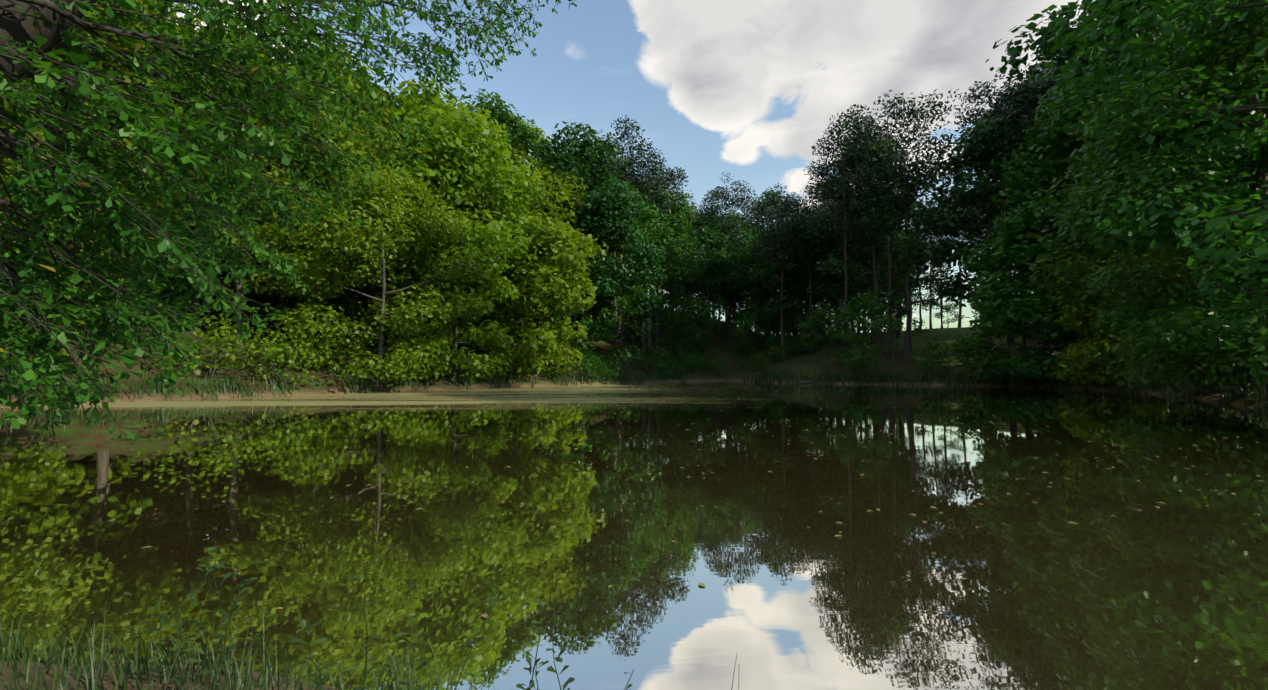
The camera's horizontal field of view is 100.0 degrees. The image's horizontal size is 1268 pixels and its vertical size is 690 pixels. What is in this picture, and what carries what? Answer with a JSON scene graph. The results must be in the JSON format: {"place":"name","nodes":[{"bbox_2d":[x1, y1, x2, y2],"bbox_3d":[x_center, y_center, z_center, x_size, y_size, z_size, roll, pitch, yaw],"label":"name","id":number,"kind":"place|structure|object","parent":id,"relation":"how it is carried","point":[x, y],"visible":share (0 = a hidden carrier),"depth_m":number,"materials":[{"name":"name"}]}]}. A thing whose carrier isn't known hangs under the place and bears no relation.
{"place":"outdoors","nodes":[
{"label":"outdoors","id":0,"kind":"place"},
{"bbox_2d":[0,381,1267,689],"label":"pond water","id":1,"kind":"structure","parent":0,"point":[1018,587],"depth_m":5.42,"materials":[{"name":"green liquid"}]},
{"bbox_2d":[0,387,1261,617],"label":"floating pond leaves","id":2,"kind":"object","parent":1,"relation":"on","point":[682,467],"visible":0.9,"depth_m":8.89,"materials":[{"name":"green plant"}]},
{"bbox_2d":[0,237,1267,689],"bbox_3d":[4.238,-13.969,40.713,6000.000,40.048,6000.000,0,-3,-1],"label":"terrain","id":3,"kind":"structure","parent":0,"point":[326,381],"depth_m":47.49,"materials":[{"name":"green plant"}]},
{"bbox_2d":[0,79,124,360],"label":"tree","id":4,"kind":"object","parent":3,"relation":"on","point":[11,161],"visible":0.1,"depth_m":23.68,"materials":[{"name":"green plant"}]},
{"bbox_2d":[1,41,231,318],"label":"lime tree","id":5,"kind":"object","parent":3,"relation":"on","point":[152,161],"depth_m":36.17,"materials":[{"name":"green plant"}]},
{"bbox_2d":[0,0,234,293],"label":"lime tree","id":6,"kind":"object","parent":3,"relation":"on","point":[138,22],"depth_m":34.43,"materials":[{"name":"green plant"}]},
{"bbox_2d":[0,1,245,339],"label":"lime tree","id":7,"kind":"object","parent":3,"relation":"on","point":[101,65],"visible":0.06,"depth_m":32.20,"materials":[{"name":"green plant"}]},
{"bbox_2d":[94,247,205,315],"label":"tree","id":8,"kind":"object","parent":3,"relation":"on","point":[170,300],"visible":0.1,"depth_m":43.82,"materials":[{"name":"green plant"}]},
{"bbox_2d":[133,300,264,378],"bbox_3d":[-26.649,-0.166,32.455,6.327,5.482,5.598,-2,-3,36],"label":"shrub","id":9,"kind":"object","parent":3,"relation":"on","point":[224,346],"visible":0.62,"depth_m":32.60,"materials":[{"name":"green plant"}]},
{"bbox_2d":[73,3,336,332],"bbox_3d":[-34.169,-13.458,42.543,19.891,26.890,18.169,-2,-3,39],"label":"lime tree","id":10,"kind":"object","parent":3,"relation":"on","point":[197,300],"visible":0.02,"depth_m":42.16,"materials":[{"name":"green plant"}]},
{"bbox_2d":[107,39,347,349],"bbox_3d":[-29.239,-11.381,40.901,12.731,25.151,15.988,0,-3,10],"label":"lime tree","id":11,"kind":"object","parent":3,"relation":"on","point":[259,278],"visible":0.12,"depth_m":39.03,"materials":[{"name":"green plant"}]},
{"bbox_2d":[209,318,290,369],"bbox_3d":[-26.087,0.237,36.166,4.769,4.049,4.067,2,-4,-40],"label":"shrub","id":12,"kind":"object","parent":3,"relation":"on","point":[250,360],"visible":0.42,"depth_m":35.70,"materials":[{"name":"green plant"}]},
{"bbox_2d":[0,600,518,689],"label":"bank grass","id":13,"kind":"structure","parent":3,"relation":"on","point":[103,665],"depth_m":2.50,"materials":[{"name":"green plant"}]},
{"bbox_2d":[189,131,329,332],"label":"lime tree","id":14,"kind":"object","parent":3,"relation":"on","point":[266,298],"depth_m":48.04,"materials":[{"name":"green plant"}]},
{"bbox_2d":[210,111,326,322],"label":"lime tree","id":15,"kind":"object","parent":3,"relation":"on","point":[274,303],"depth_m":53.75,"materials":[{"name":"green plant"}]},
{"bbox_2d":[224,245,334,333],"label":"tree","id":16,"kind":"object","parent":3,"relation":"on","point":[258,305],"visible":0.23,"depth_m":43.87,"materials":[{"name":"green plant"}]},
{"bbox_2d":[236,317,328,390],"bbox_3d":[-22.753,0.784,34.848,4.960,5.211,5.598,1,-3,-27],"label":"shrub","id":17,"kind":"object","parent":3,"relation":"on","point":[275,348],"visible":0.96,"depth_m":34.72,"materials":[{"name":"green plant"}]},
{"bbox_2d":[0,0,576,439],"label":"overhanging oak tree","id":18,"kind":"object","parent":3,"relation":"on","point":[34,34],"visible":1,"depth_m":4.48,"materials":[{"name":"green plant"}]},
{"bbox_2d":[258,323,340,371],"bbox_3d":[-23.997,0.324,38.556,4.986,4.225,4.888,0,-3,5],"label":"shrub","id":19,"kind":"object","parent":3,"relation":"on","point":[309,362],"visible":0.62,"depth_m":38.16,"materials":[{"name":"green plant"}]},
{"bbox_2d":[235,39,423,339],"bbox_3d":[-30.276,-15.119,52.537,19.902,31.186,15.614,1,-3,-13],"label":"lime tree","id":20,"kind":"object","parent":3,"relation":"on","point":[343,77],"visible":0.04,"depth_m":50.50,"materials":[{"name":"green plant"}]},
{"bbox_2d":[237,115,438,357],"bbox_3d":[-24.573,-9.203,45.778,15.651,22.075,15.226,-2,-3,38],"label":"lime tree","id":21,"kind":"object","parent":3,"relation":"on","point":[365,147],"visible":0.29,"depth_m":43.68,"materials":[{"name":"green plant"}]},
{"bbox_2d":[300,155,458,352],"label":"lime tree","id":22,"kind":"object","parent":3,"relation":"on","point":[362,307],"visible":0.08,"depth_m":47.20,"materials":[{"name":"green plant"}]},
{"bbox_2d":[269,158,508,387],"bbox_3d":[-19.000,-5.140,40.873,13.444,18.204,14.837,-1,-3,21],"label":"tree","id":23,"kind":"object","parent":3,"relation":"on","point":[388,193],"visible":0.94,"depth_m":38.86,"materials":[{"name":"green plant"}]},
{"bbox_2d":[56,542,738,689],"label":"weeds","id":24,"kind":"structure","parent":3,"relation":"on","point":[217,663],"depth_m":2.36,"materials":[{"name":"green plant"}]},
{"bbox_2d":[329,95,536,350],"bbox_3d":[-18.352,-11.076,51.520,17.836,27.289,17.298,0,-3,-5],"label":"lime tree","id":25,"kind":"object","parent":3,"relation":"on","point":[461,141],"visible":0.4,"depth_m":48.70,"materials":[{"name":"green plant"}]},
{"bbox_2d":[367,76,519,325],"bbox_3d":[-21.858,-13.649,57.339,18.387,30.125,15.856,0,-3,1],"label":"lime tree","id":26,"kind":"object","parent":3,"relation":"on","point":[407,99],"visible":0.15,"depth_m":54.68,"materials":[{"name":"green plant"}]},
{"bbox_2d":[385,215,522,383],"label":"tree","id":27,"kind":"object","parent":3,"relation":"on","point":[430,248],"visible":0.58,"depth_m":45.77,"materials":[{"name":"green plant"}]},
{"bbox_2d":[433,136,550,354],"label":"lime tree","id":28,"kind":"object","parent":3,"relation":"on","point":[514,193],"visible":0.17,"depth_m":55.31,"materials":[{"name":"green plant"}]},
{"bbox_2d":[455,88,539,172],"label":"tree","id":29,"kind":"object","parent":3,"relation":"on","point":[500,116],"visible":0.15,"depth_m":74.35,"materials":[{"name":"green plant"}]},
{"bbox_2d":[479,338,525,372],"bbox_3d":[-13.274,1.343,53.310,4.860,4.252,4.732,-2,-4,42],"label":"shrub","id":30,"kind":"object","parent":3,"relation":"on","point":[500,365],"visible":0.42,"depth_m":52.66,"materials":[{"name":"green plant"}]},
{"bbox_2d":[462,189,581,348],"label":"lime tree","id":31,"kind":"object","parent":3,"relation":"on","point":[474,323],"depth_m":64.55,"materials":[{"name":"green plant"}]},
{"bbox_2d":[501,119,556,170],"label":"lime tree","id":32,"kind":"object","parent":3,"relation":"on","point":[524,151],"visible":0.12,"depth_m":80.70,"materials":[{"name":"green plant"}]},
{"bbox_2d":[464,209,600,377],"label":"tree","id":33,"kind":"object","parent":3,"relation":"on","point":[559,261],"visible":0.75,"depth_m":54.66,"materials":[{"name":"green plant"}]},
{"bbox_2d":[507,165,608,346],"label":"lime tree","id":34,"kind":"object","parent":3,"relation":"on","point":[561,198],"visible":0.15,"depth_m":67.59,"materials":[{"name":"green plant"}]},
{"bbox_2d":[549,297,597,355],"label":"tree","id":35,"kind":"object","parent":3,"relation":"on","point":[581,321],"visible":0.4,"depth_m":65.83,"materials":[{"name":"green plant"}]},
{"bbox_2d":[567,351,605,381],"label":"shrub","id":36,"kind":"object","parent":3,"relation":"on","point":[589,372],"visible":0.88,"depth_m":59.70,"materials":[{"name":"green plant"}]},
{"bbox_2d":[529,121,646,353],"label":"dark tree","id":37,"kind":"object","parent":3,"relation":"on","point":[577,152],"visible":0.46,"depth_m":71.70,"materials":[{"name":"green plant"}]},
{"bbox_2d":[549,200,635,340],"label":"lime tree","id":38,"kind":"object","parent":3,"relation":"on","point":[591,273],"visible":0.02,"depth_m":78.53,"materials":[{"name":"green plant"}]},
{"bbox_2d":[575,187,662,356],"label":"tree","id":39,"kind":"object","parent":3,"relation":"on","point":[648,215],"visible":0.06,"depth_m":78.04,"materials":[{"name":"green plant"}]},
{"bbox_2d":[571,175,668,366],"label":"dark tree","id":40,"kind":"object","parent":3,"relation":"on","point":[649,254],"visible":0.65,"depth_m":70.49,"materials":[{"name":"green plant"}]},
{"bbox_2d":[593,296,658,372],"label":"tree","id":41,"kind":"object","parent":3,"relation":"on","point":[621,308],"visible":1,"depth_m":65.98,"materials":[{"name":"green plant"}]},
{"bbox_2d":[1,366,1267,411],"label":"shore grass tufts","id":42,"kind":"object","parent":3,"relation":"on","point":[769,377],"visible":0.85,"depth_m":47.24,"materials":[{"name":"green plant"}]},
{"bbox_2d":[581,115,688,346],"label":"pine tree","id":43,"kind":"object","parent":3,"relation":"on","point":[639,164],"visible":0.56,"depth_m":85.18,"materials":[{"name":"green plant"}]},
{"bbox_2d":[611,152,673,344],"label":"pine tree","id":44,"kind":"object","parent":3,"relation":"on","point":[639,182],"visible":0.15,"depth_m":92.21,"materials":[{"name":"green plant"}]},
{"bbox_2d":[629,336,667,369],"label":"shrub","id":45,"kind":"object","parent":3,"relation":"on","point":[656,354],"visible":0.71,"depth_m":75.12,"materials":[{"name":"green plant"}]},
{"bbox_2d":[624,193,680,352],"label":"dark tree","id":46,"kind":"object","parent":3,"relation":"on","point":[671,277],"visible":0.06,"depth_m":87.33,"materials":[{"name":"green plant"}]},
{"bbox_2d":[611,216,715,358],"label":"tree","id":47,"kind":"object","parent":3,"relation":"on","point":[653,234],"visible":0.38,"depth_m":82.12,"materials":[{"name":"green plant"}]},
{"bbox_2d":[643,162,695,322],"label":"pine tree","id":48,"kind":"object","parent":3,"relation":"on","point":[673,181],"visible":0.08,"depth_m":98.73,"materials":[{"name":"green plant"}]},
{"bbox_2d":[632,175,719,348],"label":"tree","id":49,"kind":"object","parent":3,"relation":"on","point":[677,226],"visible":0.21,"depth_m":93.57,"materials":[{"name":"green plant"}]},
{"bbox_2d":[669,223,729,342],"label":"dark tree","id":50,"kind":"object","parent":3,"relation":"on","point":[711,283],"visible":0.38,"depth_m":102.66,"materials":[{"name":"green plant"}]},
{"bbox_2d":[681,300,723,356],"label":"tree","id":51,"kind":"object","parent":3,"relation":"on","point":[708,322],"visible":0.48,"depth_m":91.01,"materials":[{"name":"green plant"}]},
{"bbox_2d":[666,212,740,333],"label":"dark tree","id":52,"kind":"object","parent":3,"relation":"on","point":[721,243],"visible":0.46,"depth_m":106.95,"materials":[{"name":"green plant"}]},
{"bbox_2d":[684,207,743,331],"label":"dark tree","id":53,"kind":"object","parent":3,"relation":"on","point":[712,295],"visible":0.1,"depth_m":113.82,"materials":[{"name":"green plant"}]},
{"bbox_2d":[687,172,762,338],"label":"pine tree","id":54,"kind":"object","parent":3,"relation":"on","point":[717,196],"visible":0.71,"depth_m":107.24,"materials":[{"name":"green plant"}]},
{"bbox_2d":[711,223,754,329],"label":"tree","id":55,"kind":"object","parent":3,"relation":"on","point":[734,295],"visible":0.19,"depth_m":118.91,"materials":[{"name":"green plant"}]},
{"bbox_2d":[714,241,772,316],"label":"tree","id":56,"kind":"object","parent":3,"relation":"on","point":[737,292],"visible":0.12,"depth_m":124.98,"materials":[{"name":"green plant"}]},
{"bbox_2d":[728,319,763,360],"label":"tree","id":57,"kind":"object","parent":3,"relation":"on","point":[742,328],"visible":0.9,"depth_m":89.56,"materials":[{"name":"green plant"}]},
{"bbox_2d":[728,310,769,352],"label":"tree","id":58,"kind":"object","parent":3,"relation":"on","point":[741,318],"visible":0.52,"depth_m":94.68,"materials":[{"name":"green plant"}]},
{"bbox_2d":[740,311,778,351],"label":"tree","id":59,"kind":"object","parent":3,"relation":"on","point":[766,326],"visible":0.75,"depth_m":91.95,"materials":[{"name":"green plant"}]},
{"bbox_2d":[725,231,802,345],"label":"tree","id":60,"kind":"object","parent":3,"relation":"on","point":[742,273],"visible":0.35,"depth_m":100.11,"materials":[{"name":"green plant"}]},
{"bbox_2d":[732,186,799,334],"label":"dark tree","id":61,"kind":"object","parent":3,"relation":"on","point":[761,198],"visible":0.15,"depth_m":121.62,"materials":[{"name":"green plant"}]},
{"bbox_2d":[738,183,816,360],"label":"pine tree","id":62,"kind":"object","parent":3,"relation":"on","point":[782,234],"visible":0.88,"depth_m":83.84,"materials":[{"name":"green plant"}]},
{"bbox_2d":[740,219,831,337],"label":"tree","id":63,"kind":"object","parent":3,"relation":"on","point":[758,280],"visible":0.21,"depth_m":95.70,"materials":[{"name":"green plant"}]},
{"bbox_2d":[761,205,859,353],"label":"dark tree","id":64,"kind":"object","parent":3,"relation":"on","point":[819,241],"visible":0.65,"depth_m":85.51,"materials":[{"name":"green plant"}]},
{"bbox_2d":[797,308,844,365],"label":"tree","id":65,"kind":"object","parent":3,"relation":"on","point":[813,316],"visible":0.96,"depth_m":70.64,"materials":[{"name":"green plant"}]},
{"bbox_2d":[775,207,871,345],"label":"tree","id":66,"kind":"object","parent":3,"relation":"on","point":[800,290],"visible":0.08,"depth_m":94.30,"materials":[{"name":"green plant"}]},
{"bbox_2d":[805,303,857,346],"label":"tree","id":67,"kind":"object","parent":3,"relation":"on","point":[831,312],"visible":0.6,"depth_m":80.00,"materials":[{"name":"green plant"}]},
{"bbox_2d":[795,126,897,355],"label":"pine tree","id":68,"kind":"object","parent":3,"relation":"on","point":[823,171],"visible":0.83,"depth_m":71.89,"materials":[{"name":"green plant"}]},
{"bbox_2d":[823,308,869,360],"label":"tree","id":69,"kind":"object","parent":3,"relation":"on","point":[865,327],"visible":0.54,"depth_m":67.81,"materials":[{"name":"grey plant"}]},
{"bbox_2d":[803,162,897,348],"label":"pine tree","id":70,"kind":"object","parent":3,"relation":"on","point":[845,344],"visible":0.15,"depth_m":83.56,"materials":[{"name":"green plant"}]},
{"bbox_2d":[834,343,875,377],"bbox_3d":[26.614,2.202,63.436,4.478,4.877,4.958,0,-3,-2],"label":"shrub","id":71,"kind":"object","parent":3,"relation":"on","point":[854,364],"visible":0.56,"depth_m":63.31,"materials":[{"name":"green plant"}]},
{"bbox_2d":[834,289,903,376],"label":"tree","id":72,"kind":"object","parent":3,"relation":"on","point":[875,310],"visible":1,"depth_m":61.23,"materials":[{"name":"green plant"}]},
{"bbox_2d":[825,122,914,344],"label":"pine tree","id":73,"kind":"object","parent":3,"relation":"on","point":[873,340],"visible":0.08,"depth_m":84.71,"materials":[{"name":"green plant"}]},
{"bbox_2d":[815,126,941,352],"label":"dark tree","id":74,"kind":"object","parent":3,"relation":"on","point":[840,270],"visible":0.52,"depth_m":73.93,"materials":[{"name":"green plant"}]},
{"bbox_2d":[836,215,921,320],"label":"dark tree","id":75,"kind":"object","parent":3,"relation":"on","point":[862,287],"visible":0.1,"depth_m":101.19,"materials":[{"name":"green plant"}]},
{"bbox_2d":[853,263,905,332],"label":"tree","id":76,"kind":"object","parent":3,"relation":"on","point":[872,287],"visible":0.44,"depth_m":78.72,"materials":[{"name":"green plant"}]},
{"bbox_2d":[824,87,964,359],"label":"pine tree","id":77,"kind":"object","parent":3,"relation":"on","point":[857,126],"visible":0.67,"depth_m":69.02,"materials":[{"name":"green plant"}]},
{"bbox_2d":[862,192,929,337],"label":"pine tree","id":78,"kind":"object","parent":3,"relation":"on","point":[898,305],"visible":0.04,"depth_m":96.99,"materials":[{"name":"green plant"}]},
{"bbox_2d":[870,275,928,346],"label":"tree","id":79,"kind":"object","parent":3,"relation":"on","point":[900,311],"visible":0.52,"depth_m":77.47,"materials":[{"name":"green plant"}]},
{"bbox_2d":[849,148,974,356],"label":"tree","id":80,"kind":"object","parent":3,"relation":"on","point":[908,340],"visible":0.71,"depth_m":69.96,"materials":[{"name":"plant"}]},
{"bbox_2d":[887,247,953,328],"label":"tree","id":81,"kind":"object","parent":3,"relation":"on","point":[924,281],"visible":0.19,"depth_m":131.87,"materials":[{"name":"green plant"}]},
{"bbox_2d":[910,336,954,372],"bbox_3d":[34.864,1.339,61.220,6.182,4.922,4.832,-1,-3,25],"label":"shrub","id":82,"kind":"object","parent":3,"relation":"on","point":[928,354],"visible":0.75,"depth_m":61.37,"materials":[{"name":"green plant"}]},
{"bbox_2d":[915,191,963,328],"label":"tree","id":83,"kind":"object","parent":3,"relation":"on","point":[941,303],"visible":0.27,"depth_m":125.37,"materials":[{"name":"green plant"}]},
{"bbox_2d":[917,345,968,377],"bbox_3d":[33.839,2.087,59.206,5.029,4.264,4.131,0,-3,2],"label":"shrub","id":84,"kind":"object","parent":3,"relation":"on","point":[934,362],"visible":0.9,"depth_m":58.96,"materials":[{"name":"green plant"}]},
{"bbox_2d":[903,113,1062,352],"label":"tall tree","id":85,"kind":"object","parent":3,"relation":"on","point":[971,152],"visible":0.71,"depth_m":65.99,"materials":[{"name":"green plant"}]},
{"bbox_2d":[945,65,1047,344],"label":"tall tree","id":86,"kind":"object","parent":3,"relation":"on","point":[996,106],"visible":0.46,"depth_m":70.30,"materials":[{"name":"green plant"}]},
{"bbox_2d":[954,58,1082,345],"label":"pine tree","id":87,"kind":"object","parent":3,"relation":"on","point":[1035,91],"visible":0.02,"depth_m":66.50,"materials":[{"name":"green plant"}]},
{"bbox_2d":[961,127,1088,350],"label":"tree","id":88,"kind":"object","parent":3,"relation":"on","point":[996,209],"visible":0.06,"depth_m":64.33,"materials":[{"name":"green plant"}]},
{"bbox_2d":[952,223,1106,383],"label":"tree","id":89,"kind":"object","parent":3,"relation":"on","point":[996,288],"visible":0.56,"depth_m":51.96,"materials":[{"name":"green plant"}]},
{"bbox_2d":[992,49,1095,340],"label":"tree","id":90,"kind":"object","parent":3,"relation":"on","point":[1044,76],"visible":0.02,"depth_m":67.68,"materials":[{"name":"green plant"}]},
{"bbox_2d":[1003,86,1109,325],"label":"tree","id":91,"kind":"object","parent":3,"relation":"on","point":[1038,130],"depth_m":62.99,"materials":[{"name":"green plant"}]},
{"bbox_2d":[972,187,1165,381],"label":"tree","id":92,"kind":"object","parent":3,"relation":"on","point":[1035,217],"visible":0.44,"depth_m":49.51,"materials":[{"name":"green plant"}]},
{"bbox_2d":[988,39,1158,339],"bbox_3d":[47.800,-13.807,53.197,18.137,32.233,23.001,0,-3,-1],"label":"tree","id":93,"kind":"object","parent":3,"relation":"on","point":[1031,160],"visible":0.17,"depth_m":55.77,"materials":[{"name":"green plant"}]},
{"bbox_2d":[1031,1,1149,125],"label":"tree","id":94,"kind":"object","parent":3,"relation":"on","point":[1049,69],"depth_m":58.88,"materials":[{"name":"green plant"}]},
{"bbox_2d":[1037,247,1189,383],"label":"tree","id":95,"kind":"object","parent":3,"relation":"on","point":[1073,370],"visible":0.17,"depth_m":44.17,"materials":[{"name":"green plant"}]},
{"bbox_2d":[985,0,1255,311],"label":"dark tree","id":96,"kind":"object","parent":3,"relation":"on","point":[1045,33],"visible":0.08,"depth_m":48.67,"materials":[{"name":"green plant"}]},
{"bbox_2d":[1023,60,1267,385],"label":"tree","id":97,"kind":"object","parent":3,"relation":"on","point":[1065,271],"visible":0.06,"depth_m":35.06,"materials":[{"name":"green plant"}]},
{"bbox_2d":[1032,0,1267,363],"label":"tree","id":98,"kind":"object","parent":3,"relation":"on","point":[1219,222],"visible":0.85,"depth_m":21.98,"materials":[{"name":"green plant"}]},
{"bbox_2d":[1041,0,1267,399],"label":"tree","id":99,"kind":"object","parent":3,"relation":"on","point":[1236,32],"visible":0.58,"depth_m":24.80,"materials":[{"name":"green plant"}]},
{"bbox_2d":[1051,221,1261,384],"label":"tree","id":100,"kind":"object","parent":3,"relation":"on","point":[1078,313],"depth_m":41.59,"materials":[{"name":"green plant"}]},
{"bbox_2d":[1067,50,1267,393],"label":"tree","id":101,"kind":"object","parent":3,"relation":"on","point":[1252,163],"visible":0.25,"depth_m":28.18,"materials":[{"name":"green plant"}]},
{"bbox_2d":[1229,311,1267,385],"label":"shrub","id":102,"kind":"object","parent":3,"relation":"on","point":[1262,337],"visible":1,"depth_m":17.07,"materials":[{"name":"green plant"}]},
{"bbox_2d":[168,0,1108,333],"label":"sky","id":103,"kind":"structure","parent":0,"point":[745,89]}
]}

